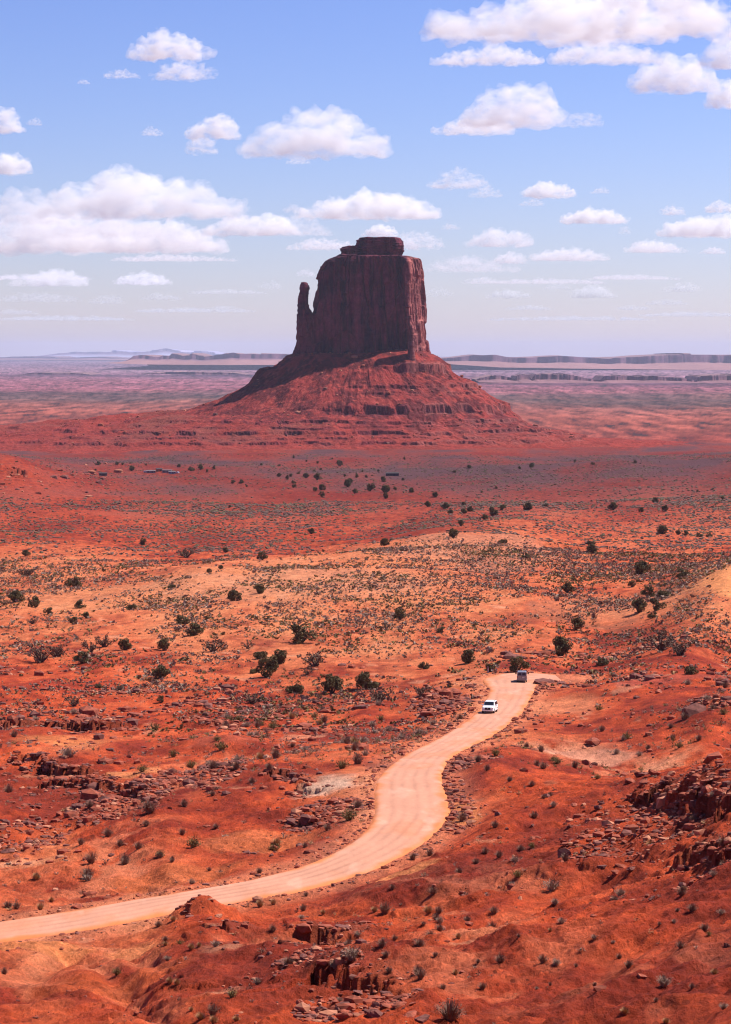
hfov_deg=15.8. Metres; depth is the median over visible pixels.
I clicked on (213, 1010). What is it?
shrub
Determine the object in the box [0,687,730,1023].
brush
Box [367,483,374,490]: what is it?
juniper tree
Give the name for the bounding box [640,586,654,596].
juniper tree
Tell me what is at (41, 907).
grass tuft
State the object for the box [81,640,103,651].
juniper tree
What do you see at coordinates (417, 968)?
shrub
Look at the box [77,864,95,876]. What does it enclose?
shrub
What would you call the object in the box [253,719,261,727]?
shrub
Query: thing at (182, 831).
shrub
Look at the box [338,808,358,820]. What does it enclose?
shrub
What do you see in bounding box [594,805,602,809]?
boulder
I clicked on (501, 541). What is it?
juniper tree
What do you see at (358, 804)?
shrub
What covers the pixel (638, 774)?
boulder
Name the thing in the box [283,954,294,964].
shrub
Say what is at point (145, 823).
shrub
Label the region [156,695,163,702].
juniper tree
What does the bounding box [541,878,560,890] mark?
shrub
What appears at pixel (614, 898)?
shrub
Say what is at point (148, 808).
shrub
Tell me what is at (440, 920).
shrub
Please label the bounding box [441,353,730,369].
hills
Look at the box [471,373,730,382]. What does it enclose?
hills
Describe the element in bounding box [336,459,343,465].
juniper tree
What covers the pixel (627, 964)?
shrub
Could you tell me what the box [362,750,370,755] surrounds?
shrub
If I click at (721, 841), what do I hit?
shrub
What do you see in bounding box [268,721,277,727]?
shrub
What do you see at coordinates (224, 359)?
hills
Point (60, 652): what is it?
juniper tree
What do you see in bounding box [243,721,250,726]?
shrub
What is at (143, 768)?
shrub
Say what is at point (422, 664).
juniper tree
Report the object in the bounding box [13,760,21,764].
boulder
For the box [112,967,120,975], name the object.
shrub
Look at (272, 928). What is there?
shrub
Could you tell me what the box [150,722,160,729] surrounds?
shrub
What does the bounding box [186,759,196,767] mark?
shrub
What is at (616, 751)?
shrub
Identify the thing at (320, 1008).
boulder
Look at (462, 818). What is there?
shrub
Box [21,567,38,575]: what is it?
juniper tree
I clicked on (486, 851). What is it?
shrub
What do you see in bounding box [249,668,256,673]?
juniper tree
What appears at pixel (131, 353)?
mountain
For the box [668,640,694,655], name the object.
juniper tree
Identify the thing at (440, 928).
shrub
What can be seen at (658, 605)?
juniper tree
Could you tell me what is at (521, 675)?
van
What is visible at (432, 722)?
shrub
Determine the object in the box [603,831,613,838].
boulder
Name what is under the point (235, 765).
shrub
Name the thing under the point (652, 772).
boulder
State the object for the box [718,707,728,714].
shrub
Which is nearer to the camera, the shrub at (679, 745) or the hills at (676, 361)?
the shrub at (679, 745)
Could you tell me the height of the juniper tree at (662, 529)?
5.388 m
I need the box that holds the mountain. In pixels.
[42,348,224,356]
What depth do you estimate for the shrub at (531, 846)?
226.71 m
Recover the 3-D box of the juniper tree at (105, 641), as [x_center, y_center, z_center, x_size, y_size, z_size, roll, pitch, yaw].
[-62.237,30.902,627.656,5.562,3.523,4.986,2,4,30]
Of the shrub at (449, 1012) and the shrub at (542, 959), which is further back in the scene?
the shrub at (542, 959)
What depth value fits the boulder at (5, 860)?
271.01 m
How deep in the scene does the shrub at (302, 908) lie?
214.65 m
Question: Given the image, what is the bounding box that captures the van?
[515,670,528,681]
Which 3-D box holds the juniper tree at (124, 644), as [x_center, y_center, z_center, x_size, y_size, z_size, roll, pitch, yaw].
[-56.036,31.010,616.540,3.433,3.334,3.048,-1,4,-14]
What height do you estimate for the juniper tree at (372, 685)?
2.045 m
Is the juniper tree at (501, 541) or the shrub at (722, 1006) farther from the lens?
the juniper tree at (501, 541)
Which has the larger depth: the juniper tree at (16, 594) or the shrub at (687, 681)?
the juniper tree at (16, 594)
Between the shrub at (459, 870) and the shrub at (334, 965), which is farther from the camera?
the shrub at (459, 870)
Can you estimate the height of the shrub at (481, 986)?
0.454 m
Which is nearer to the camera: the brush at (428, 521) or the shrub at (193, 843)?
the shrub at (193, 843)
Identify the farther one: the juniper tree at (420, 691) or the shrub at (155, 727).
the juniper tree at (420, 691)
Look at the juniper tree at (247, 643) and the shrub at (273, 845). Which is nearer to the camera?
the shrub at (273, 845)
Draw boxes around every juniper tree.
[0,598,10,604]
[8,590,24,601]
[16,569,28,574]
[21,550,30,555]
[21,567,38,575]
[25,644,58,662]
[26,618,37,623]
[27,596,39,606]
[43,607,52,613]
[46,643,68,656]
[61,694,83,705]
[64,575,81,586]
[69,617,76,622]
[73,651,89,663]
[74,599,86,607]
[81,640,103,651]
[94,634,117,646]
[114,685,124,689]
[118,638,131,649]
[125,604,136,609]
[140,538,145,544]
[151,664,170,678]
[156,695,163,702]
[157,637,169,650]
[176,614,189,624]
[177,546,196,557]
[185,622,203,635]
[196,634,227,651]
[227,590,241,600]
[241,640,254,648]
[241,689,263,703]
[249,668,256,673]
[253,651,267,658]
[255,583,264,593]
[255,654,278,676]
[256,551,267,559]
[273,649,287,663]
[285,684,303,692]
[290,624,317,643]
[297,651,325,665]
[299,665,314,674]
[307,528,313,533]
[313,473,321,479]
[319,484,325,489]
[320,673,343,692]
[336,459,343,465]
[344,479,350,486]
[354,671,371,688]
[363,681,378,688]
[366,688,393,701]
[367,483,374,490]
[378,623,390,628]
[380,485,389,492]
[380,538,389,545]
[393,609,405,619]
[410,685,434,696]
[417,661,429,668]
[424,501,430,506]
[436,626,444,632]
[441,502,450,508]
[448,528,458,537]
[461,649,475,663]
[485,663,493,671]
[489,507,497,515]
[498,539,507,543]
[509,656,530,671]
[523,502,532,509]
[552,635,572,655]
[561,582,574,592]
[571,617,584,629]
[586,544,597,552]
[596,657,608,665]
[607,502,617,509]
[627,580,636,586]
[631,598,646,612]
[634,560,650,573]
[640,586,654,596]
[642,629,675,650]
[647,611,656,617]
[649,598,666,610]
[653,626,668,634]
[656,525,667,533]
[657,590,670,596]
[661,505,668,510]
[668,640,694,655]
[676,567,689,576]
[684,666,698,673]
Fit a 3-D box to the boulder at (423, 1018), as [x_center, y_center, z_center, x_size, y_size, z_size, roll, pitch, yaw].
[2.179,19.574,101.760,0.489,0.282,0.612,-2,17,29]
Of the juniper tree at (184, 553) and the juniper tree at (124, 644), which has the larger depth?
the juniper tree at (184, 553)
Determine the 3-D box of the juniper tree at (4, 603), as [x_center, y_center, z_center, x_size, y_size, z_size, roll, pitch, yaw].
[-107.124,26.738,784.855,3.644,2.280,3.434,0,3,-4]
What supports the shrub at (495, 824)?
on the ground
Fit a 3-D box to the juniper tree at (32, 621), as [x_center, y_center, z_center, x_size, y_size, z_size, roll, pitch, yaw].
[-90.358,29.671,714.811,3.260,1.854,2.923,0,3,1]
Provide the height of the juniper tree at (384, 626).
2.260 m
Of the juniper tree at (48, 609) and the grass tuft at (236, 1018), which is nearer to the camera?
the grass tuft at (236, 1018)
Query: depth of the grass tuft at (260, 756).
357.04 m
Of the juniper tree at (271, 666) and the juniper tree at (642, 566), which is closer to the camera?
the juniper tree at (271, 666)
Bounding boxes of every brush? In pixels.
[0,452,730,559]
[0,533,730,737]
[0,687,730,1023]
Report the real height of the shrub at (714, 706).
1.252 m
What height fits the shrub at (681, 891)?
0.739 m
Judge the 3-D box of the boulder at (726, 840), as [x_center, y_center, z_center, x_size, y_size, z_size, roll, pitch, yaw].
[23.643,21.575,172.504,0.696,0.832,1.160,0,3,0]
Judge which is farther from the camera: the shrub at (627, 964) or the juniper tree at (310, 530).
the juniper tree at (310, 530)
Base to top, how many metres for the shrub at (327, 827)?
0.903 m
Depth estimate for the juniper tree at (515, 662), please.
519.59 m
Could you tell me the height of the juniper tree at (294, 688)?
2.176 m
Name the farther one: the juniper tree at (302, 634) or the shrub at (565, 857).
the juniper tree at (302, 634)
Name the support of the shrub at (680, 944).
on the ground
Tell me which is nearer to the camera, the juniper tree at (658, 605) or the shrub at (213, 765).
the shrub at (213, 765)
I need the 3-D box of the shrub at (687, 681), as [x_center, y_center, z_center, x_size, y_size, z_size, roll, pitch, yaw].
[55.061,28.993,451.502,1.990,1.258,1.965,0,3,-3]
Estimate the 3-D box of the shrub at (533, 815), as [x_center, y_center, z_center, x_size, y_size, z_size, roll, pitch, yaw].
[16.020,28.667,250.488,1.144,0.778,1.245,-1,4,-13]
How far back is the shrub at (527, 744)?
367.24 m
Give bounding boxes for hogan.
[114,469,122,472]
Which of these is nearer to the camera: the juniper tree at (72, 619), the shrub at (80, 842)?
the shrub at (80, 842)
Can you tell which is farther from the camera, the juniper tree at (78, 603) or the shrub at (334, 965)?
the juniper tree at (78, 603)
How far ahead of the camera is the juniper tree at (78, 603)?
766.96 m
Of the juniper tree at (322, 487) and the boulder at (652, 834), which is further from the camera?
the juniper tree at (322, 487)
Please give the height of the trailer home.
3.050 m
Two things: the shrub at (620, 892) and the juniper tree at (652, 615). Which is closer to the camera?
the shrub at (620, 892)
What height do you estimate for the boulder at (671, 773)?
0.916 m
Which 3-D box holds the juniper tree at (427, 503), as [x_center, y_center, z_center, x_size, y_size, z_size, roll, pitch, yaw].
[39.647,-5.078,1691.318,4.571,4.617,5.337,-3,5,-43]
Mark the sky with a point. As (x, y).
(174, 173)
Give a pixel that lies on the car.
(490, 705)
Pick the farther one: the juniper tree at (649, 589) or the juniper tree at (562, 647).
the juniper tree at (649, 589)
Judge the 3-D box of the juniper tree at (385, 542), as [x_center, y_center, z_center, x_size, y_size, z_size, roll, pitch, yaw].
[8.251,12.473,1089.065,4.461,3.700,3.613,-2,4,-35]
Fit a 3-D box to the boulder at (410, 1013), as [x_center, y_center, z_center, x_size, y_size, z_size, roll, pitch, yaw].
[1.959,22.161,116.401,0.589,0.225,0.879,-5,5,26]
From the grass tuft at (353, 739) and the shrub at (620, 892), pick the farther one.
the grass tuft at (353, 739)
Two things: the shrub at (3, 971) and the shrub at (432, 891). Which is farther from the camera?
the shrub at (432, 891)
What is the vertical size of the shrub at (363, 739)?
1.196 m
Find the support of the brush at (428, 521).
on the ground
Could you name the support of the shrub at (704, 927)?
on the ground
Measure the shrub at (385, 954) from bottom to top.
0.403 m
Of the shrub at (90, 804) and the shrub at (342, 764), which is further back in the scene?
the shrub at (342, 764)
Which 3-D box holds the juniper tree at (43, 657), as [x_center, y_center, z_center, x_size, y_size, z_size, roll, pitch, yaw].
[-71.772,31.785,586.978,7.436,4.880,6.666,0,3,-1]
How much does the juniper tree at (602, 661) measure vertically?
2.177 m
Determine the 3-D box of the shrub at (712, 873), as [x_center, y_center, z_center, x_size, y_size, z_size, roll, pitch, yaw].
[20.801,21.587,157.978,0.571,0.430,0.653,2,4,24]
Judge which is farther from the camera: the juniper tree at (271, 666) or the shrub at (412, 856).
the juniper tree at (271, 666)
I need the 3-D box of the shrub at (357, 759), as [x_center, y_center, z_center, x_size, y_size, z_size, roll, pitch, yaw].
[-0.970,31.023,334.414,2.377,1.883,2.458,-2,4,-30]
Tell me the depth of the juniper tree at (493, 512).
1492.76 m
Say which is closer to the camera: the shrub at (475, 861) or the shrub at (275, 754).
the shrub at (475, 861)
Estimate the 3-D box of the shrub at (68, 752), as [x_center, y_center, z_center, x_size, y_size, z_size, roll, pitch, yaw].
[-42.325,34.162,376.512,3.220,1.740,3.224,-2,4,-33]
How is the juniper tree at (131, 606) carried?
on the ground
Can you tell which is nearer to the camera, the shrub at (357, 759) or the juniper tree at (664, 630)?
the shrub at (357, 759)
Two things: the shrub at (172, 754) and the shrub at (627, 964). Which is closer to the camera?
the shrub at (627, 964)
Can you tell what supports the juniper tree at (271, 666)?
on the ground
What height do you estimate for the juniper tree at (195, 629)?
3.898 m
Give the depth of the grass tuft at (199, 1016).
137.03 m
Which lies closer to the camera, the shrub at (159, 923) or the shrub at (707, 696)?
the shrub at (159, 923)
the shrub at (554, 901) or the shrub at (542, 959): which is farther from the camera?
the shrub at (554, 901)
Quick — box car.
[482,700,497,712]
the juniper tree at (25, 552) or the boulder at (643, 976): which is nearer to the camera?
the boulder at (643, 976)
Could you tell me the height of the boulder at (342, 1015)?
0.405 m
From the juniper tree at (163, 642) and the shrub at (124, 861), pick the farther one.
the juniper tree at (163, 642)
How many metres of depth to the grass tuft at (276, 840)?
263.81 m
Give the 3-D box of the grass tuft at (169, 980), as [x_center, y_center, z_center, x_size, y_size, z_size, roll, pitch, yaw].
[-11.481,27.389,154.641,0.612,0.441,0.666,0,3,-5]
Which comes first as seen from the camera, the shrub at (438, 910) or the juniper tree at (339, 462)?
the shrub at (438, 910)
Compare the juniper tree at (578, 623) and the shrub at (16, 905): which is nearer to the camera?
the shrub at (16, 905)
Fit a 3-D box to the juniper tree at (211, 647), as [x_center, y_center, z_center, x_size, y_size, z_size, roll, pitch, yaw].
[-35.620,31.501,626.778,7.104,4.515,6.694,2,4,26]
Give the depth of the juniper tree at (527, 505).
1574.62 m
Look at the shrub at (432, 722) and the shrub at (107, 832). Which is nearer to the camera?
the shrub at (107, 832)
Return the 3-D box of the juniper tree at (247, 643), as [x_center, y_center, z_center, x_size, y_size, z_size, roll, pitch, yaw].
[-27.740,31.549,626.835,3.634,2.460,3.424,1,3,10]
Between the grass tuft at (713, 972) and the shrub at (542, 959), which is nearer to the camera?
the grass tuft at (713, 972)
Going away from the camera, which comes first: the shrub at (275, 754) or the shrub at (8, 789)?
the shrub at (8, 789)
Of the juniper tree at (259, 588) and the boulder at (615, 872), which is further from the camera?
the juniper tree at (259, 588)
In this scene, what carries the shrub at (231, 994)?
on the ground
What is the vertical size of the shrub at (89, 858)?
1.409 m
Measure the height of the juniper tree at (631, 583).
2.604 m
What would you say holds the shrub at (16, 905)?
on the ground
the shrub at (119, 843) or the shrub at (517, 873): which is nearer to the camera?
the shrub at (517, 873)
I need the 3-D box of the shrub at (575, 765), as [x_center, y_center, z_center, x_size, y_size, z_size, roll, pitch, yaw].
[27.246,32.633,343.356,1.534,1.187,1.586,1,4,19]
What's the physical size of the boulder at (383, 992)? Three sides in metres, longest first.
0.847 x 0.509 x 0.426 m
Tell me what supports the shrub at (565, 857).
on the ground
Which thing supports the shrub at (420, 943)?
on the ground
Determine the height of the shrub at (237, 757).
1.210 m
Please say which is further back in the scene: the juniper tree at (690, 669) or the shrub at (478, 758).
the juniper tree at (690, 669)
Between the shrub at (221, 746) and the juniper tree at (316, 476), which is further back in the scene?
the juniper tree at (316, 476)
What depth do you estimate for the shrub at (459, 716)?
423.12 m
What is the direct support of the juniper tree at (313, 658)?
on the ground
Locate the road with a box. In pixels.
[0,673,560,942]
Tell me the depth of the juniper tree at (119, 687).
523.92 m
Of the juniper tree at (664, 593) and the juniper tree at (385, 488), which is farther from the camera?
the juniper tree at (385, 488)
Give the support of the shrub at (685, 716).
on the ground
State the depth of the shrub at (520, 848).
226.78 m
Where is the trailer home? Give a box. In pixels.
[146,470,155,472]
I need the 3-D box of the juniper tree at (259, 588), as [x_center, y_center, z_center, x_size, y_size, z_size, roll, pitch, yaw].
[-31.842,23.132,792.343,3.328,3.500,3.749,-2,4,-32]
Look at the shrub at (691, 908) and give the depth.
139.29 m
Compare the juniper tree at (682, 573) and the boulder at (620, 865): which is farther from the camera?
the juniper tree at (682, 573)
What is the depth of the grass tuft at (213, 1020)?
134.21 m
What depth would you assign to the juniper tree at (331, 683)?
517.33 m
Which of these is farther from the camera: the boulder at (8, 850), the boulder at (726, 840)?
the boulder at (8, 850)
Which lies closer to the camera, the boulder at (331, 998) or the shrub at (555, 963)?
the boulder at (331, 998)
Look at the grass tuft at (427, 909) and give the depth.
192.81 m
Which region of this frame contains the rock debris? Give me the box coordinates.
[0,462,730,1023]
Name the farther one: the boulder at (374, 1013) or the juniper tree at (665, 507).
the juniper tree at (665, 507)
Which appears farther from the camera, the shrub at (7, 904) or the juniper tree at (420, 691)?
the juniper tree at (420, 691)
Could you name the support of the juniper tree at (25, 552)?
on the ground
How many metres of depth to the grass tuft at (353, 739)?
378.13 m
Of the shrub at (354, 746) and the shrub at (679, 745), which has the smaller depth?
the shrub at (679, 745)
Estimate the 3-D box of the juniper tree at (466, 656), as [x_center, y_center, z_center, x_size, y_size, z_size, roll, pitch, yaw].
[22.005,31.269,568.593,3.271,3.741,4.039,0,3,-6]
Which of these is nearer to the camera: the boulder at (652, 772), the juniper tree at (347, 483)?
the boulder at (652, 772)
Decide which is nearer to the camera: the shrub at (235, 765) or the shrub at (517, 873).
the shrub at (517, 873)
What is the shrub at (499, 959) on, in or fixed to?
on the ground
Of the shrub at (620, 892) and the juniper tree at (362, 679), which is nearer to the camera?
the shrub at (620, 892)
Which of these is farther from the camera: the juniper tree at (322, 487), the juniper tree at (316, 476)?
the juniper tree at (316, 476)
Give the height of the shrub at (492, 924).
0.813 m
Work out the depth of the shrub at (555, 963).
133.85 m
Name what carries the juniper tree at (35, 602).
on the ground
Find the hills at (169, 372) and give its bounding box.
[17,371,250,374]
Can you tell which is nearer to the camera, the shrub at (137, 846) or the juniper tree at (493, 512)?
the shrub at (137, 846)
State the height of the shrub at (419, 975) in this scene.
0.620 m
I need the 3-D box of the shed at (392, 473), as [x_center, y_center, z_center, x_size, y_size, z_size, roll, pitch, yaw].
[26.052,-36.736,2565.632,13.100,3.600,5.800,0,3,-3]
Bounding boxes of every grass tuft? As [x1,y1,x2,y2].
[37,902,43,909]
[167,976,172,983]
[195,1011,206,1019]
[209,1015,218,1023]
[232,1015,239,1021]
[255,752,264,758]
[255,899,263,906]
[271,837,281,845]
[288,711,295,718]
[350,736,358,742]
[424,904,432,913]
[620,1007,627,1014]
[663,1017,670,1023]
[710,968,717,974]
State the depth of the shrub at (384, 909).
196.61 m
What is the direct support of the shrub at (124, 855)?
on the ground
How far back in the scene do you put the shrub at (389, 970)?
138.00 m
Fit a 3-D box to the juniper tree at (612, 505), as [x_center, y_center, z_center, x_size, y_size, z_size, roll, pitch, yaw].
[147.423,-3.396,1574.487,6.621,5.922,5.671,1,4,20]
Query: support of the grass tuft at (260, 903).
on the ground
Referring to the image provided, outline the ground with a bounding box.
[0,357,730,1023]
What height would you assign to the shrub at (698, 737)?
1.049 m
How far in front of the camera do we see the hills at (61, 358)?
60195.84 m
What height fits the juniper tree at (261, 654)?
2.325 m
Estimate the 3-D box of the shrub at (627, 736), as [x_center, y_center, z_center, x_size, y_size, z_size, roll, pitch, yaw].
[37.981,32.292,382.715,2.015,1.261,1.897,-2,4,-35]
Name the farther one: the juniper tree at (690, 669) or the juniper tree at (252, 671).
the juniper tree at (252, 671)
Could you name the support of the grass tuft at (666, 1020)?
on the ground
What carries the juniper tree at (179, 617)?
on the ground
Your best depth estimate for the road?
255.60 m
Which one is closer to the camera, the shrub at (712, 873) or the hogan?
the shrub at (712, 873)
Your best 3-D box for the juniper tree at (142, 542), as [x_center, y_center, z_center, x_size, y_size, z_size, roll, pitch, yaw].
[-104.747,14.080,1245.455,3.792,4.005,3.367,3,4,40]
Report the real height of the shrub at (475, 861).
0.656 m
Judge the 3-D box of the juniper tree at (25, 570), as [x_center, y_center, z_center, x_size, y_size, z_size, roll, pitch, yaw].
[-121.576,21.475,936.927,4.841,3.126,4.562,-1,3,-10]
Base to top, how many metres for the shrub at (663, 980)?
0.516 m
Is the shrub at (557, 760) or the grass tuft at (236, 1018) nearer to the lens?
the grass tuft at (236, 1018)
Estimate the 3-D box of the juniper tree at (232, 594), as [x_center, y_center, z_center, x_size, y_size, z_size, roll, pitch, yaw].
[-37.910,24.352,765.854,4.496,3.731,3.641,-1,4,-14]
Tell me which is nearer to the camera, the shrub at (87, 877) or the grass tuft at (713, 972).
the grass tuft at (713, 972)
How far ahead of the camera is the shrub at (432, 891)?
200.93 m
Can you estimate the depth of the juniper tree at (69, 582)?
879.74 m
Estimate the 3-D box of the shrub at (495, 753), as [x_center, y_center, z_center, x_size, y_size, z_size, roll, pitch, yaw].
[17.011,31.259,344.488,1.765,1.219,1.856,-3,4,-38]
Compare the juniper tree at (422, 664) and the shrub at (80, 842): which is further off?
the juniper tree at (422, 664)
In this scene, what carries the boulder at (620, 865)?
on the ground
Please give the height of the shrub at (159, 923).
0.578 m
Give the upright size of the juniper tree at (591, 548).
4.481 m
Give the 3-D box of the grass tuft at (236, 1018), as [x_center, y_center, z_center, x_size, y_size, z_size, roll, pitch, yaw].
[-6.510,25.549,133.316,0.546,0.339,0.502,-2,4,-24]
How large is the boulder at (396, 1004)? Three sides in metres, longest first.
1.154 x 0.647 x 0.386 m
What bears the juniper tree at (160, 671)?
on the ground
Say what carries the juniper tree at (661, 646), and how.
on the ground
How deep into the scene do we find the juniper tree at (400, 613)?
705.50 m
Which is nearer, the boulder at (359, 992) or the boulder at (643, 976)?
the boulder at (643, 976)
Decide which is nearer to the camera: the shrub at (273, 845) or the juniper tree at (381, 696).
the shrub at (273, 845)
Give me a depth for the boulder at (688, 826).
197.14 m
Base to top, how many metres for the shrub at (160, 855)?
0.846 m
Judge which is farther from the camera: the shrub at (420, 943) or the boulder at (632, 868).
the boulder at (632, 868)
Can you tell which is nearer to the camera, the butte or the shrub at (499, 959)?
the shrub at (499, 959)
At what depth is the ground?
390.93 m
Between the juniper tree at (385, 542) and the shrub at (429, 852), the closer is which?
the shrub at (429, 852)
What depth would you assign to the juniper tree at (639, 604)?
711.93 m
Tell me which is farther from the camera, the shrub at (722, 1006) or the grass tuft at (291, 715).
the grass tuft at (291, 715)
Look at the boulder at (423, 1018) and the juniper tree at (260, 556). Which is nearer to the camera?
the boulder at (423, 1018)
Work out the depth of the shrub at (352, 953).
146.60 m
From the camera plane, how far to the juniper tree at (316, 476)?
2394.23 m
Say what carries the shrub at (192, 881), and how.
on the ground
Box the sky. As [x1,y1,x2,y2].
[0,0,730,356]
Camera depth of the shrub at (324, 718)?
446.54 m
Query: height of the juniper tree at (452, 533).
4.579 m
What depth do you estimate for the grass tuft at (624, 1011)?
87.18 m
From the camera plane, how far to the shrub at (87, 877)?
245.52 m
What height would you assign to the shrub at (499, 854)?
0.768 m
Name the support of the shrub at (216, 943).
on the ground
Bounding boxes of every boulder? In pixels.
[0,858,9,861]
[1,848,14,853]
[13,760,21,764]
[19,766,28,770]
[304,1014,317,1018]
[314,1006,326,1011]
[328,996,337,1000]
[336,1011,352,1019]
[353,990,362,994]
[366,1009,382,1017]
[380,991,392,995]
[392,1001,406,1008]
[404,1010,416,1016]
[414,1014,429,1023]
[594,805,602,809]
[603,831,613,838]
[611,869,618,875]
[615,863,625,867]
[626,866,634,870]
[633,772,648,776]
[637,973,646,978]
[647,833,657,836]
[648,769,660,775]
[667,771,675,775]
[682,823,695,830]
[723,837,730,844]
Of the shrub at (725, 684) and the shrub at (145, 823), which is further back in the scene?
the shrub at (725, 684)
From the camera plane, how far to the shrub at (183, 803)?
301.48 m
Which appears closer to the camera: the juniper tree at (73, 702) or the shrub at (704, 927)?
the shrub at (704, 927)
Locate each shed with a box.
[99,472,106,475]
[386,472,398,475]
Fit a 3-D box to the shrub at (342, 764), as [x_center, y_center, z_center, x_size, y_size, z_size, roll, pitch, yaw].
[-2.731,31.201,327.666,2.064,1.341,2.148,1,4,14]
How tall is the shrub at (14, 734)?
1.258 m
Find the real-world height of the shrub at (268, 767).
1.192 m
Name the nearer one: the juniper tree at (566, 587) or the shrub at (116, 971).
the shrub at (116, 971)
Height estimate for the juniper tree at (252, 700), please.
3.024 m
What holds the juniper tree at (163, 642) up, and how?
on the ground
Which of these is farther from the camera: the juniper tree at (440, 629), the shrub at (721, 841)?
the juniper tree at (440, 629)
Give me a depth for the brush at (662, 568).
744.76 m
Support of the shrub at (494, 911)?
on the ground
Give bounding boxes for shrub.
[0,967,9,974]
[4,783,12,792]
[4,900,13,907]
[9,730,17,736]
[12,901,20,908]
[57,746,77,756]
[77,838,83,844]
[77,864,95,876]
[82,872,93,880]
[83,851,98,863]
[85,800,93,807]
[102,828,112,836]
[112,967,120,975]
[115,840,126,846]
[119,852,130,860]
[119,857,130,864]
[133,841,144,849]
[137,764,148,771]
[139,799,159,812]
[142,819,150,825]
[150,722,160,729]
[152,920,162,926]
[155,851,164,858]
[168,748,179,756]
[179,827,185,834]
[180,799,188,806]
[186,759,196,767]
[186,835,202,847]
[187,878,195,883]
[204,1002,220,1015]
[207,760,217,768]
[210,939,219,946]
[213,740,230,749]
[226,988,236,997]
[230,760,239,769]
[232,754,243,759]
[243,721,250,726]
[251,977,261,984]
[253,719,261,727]
[256,867,264,872]
[265,762,272,769]
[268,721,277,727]
[268,843,281,850]
[269,924,276,931]
[270,747,281,758]
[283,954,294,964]
[299,903,306,910]
[319,714,328,721]
[323,822,333,830]
[329,960,336,968]
[335,760,350,768]
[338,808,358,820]
[340,944,365,959]
[341,736,352,743]
[348,739,359,750]
[349,752,364,763]
[352,797,364,807]
[358,736,368,742]
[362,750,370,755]
[368,721,376,726]
[376,937,386,947]
[377,902,392,913]
[382,950,390,956]
[385,966,393,972]
[409,852,418,859]
[411,964,424,974]
[413,938,426,946]
[414,968,425,978]
[423,847,433,855]
[427,886,437,894]
[429,718,438,725]
[434,906,443,913]
[434,922,444,931]
[435,998,466,1021]
[436,915,444,922]
[453,713,464,719]
[454,812,467,821]
[454,866,463,872]
[462,915,470,920]
[472,857,480,863]
[474,755,482,761]
[476,982,487,989]
[480,847,489,853]
[486,919,497,927]
[489,906,499,913]
[490,820,499,827]
[491,747,501,755]
[494,953,505,962]
[496,850,502,857]
[511,855,519,862]
[511,869,522,877]
[516,845,525,850]
[523,742,529,748]
[527,841,537,848]
[529,811,537,817]
[538,953,548,962]
[540,761,547,768]
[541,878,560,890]
[551,897,560,904]
[552,756,562,763]
[552,958,560,965]
[557,917,566,923]
[559,852,570,860]
[572,760,579,767]
[611,894,619,900]
[612,748,621,753]
[614,887,626,896]
[622,732,634,738]
[624,959,633,968]
[654,974,672,986]
[673,742,682,747]
[675,940,686,948]
[676,886,688,895]
[679,711,690,719]
[682,678,691,684]
[687,903,697,911]
[694,734,701,740]
[698,923,710,930]
[704,693,711,699]
[708,704,716,708]
[710,869,716,876]
[716,836,724,845]
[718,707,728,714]
[719,1002,728,1009]
[720,680,730,687]
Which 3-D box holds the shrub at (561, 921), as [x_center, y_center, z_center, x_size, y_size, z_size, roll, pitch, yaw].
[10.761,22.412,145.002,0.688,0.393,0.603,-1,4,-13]
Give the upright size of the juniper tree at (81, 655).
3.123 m
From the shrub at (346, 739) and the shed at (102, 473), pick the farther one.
the shed at (102, 473)
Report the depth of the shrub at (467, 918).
181.49 m
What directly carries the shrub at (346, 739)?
on the ground
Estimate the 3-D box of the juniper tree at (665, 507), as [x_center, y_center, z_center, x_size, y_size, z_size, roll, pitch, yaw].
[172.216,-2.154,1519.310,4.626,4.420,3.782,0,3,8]
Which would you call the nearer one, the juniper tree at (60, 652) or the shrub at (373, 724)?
the shrub at (373, 724)
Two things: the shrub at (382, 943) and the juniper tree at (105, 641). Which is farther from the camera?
the juniper tree at (105, 641)
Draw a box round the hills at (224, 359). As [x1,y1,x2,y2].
[112,353,289,365]
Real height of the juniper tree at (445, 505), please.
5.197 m
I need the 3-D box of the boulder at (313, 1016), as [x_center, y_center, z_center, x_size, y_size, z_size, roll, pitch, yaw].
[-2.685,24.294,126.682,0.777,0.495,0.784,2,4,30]
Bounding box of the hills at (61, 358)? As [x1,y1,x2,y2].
[0,356,130,359]
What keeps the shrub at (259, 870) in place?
on the ground
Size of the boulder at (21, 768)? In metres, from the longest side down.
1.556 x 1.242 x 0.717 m
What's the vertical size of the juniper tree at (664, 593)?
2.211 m
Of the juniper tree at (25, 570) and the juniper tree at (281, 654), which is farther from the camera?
the juniper tree at (25, 570)
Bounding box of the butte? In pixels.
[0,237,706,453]
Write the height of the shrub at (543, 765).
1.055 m
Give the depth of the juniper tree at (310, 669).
553.34 m
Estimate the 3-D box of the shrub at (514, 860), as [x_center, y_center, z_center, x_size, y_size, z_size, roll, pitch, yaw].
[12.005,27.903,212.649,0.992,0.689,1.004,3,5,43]

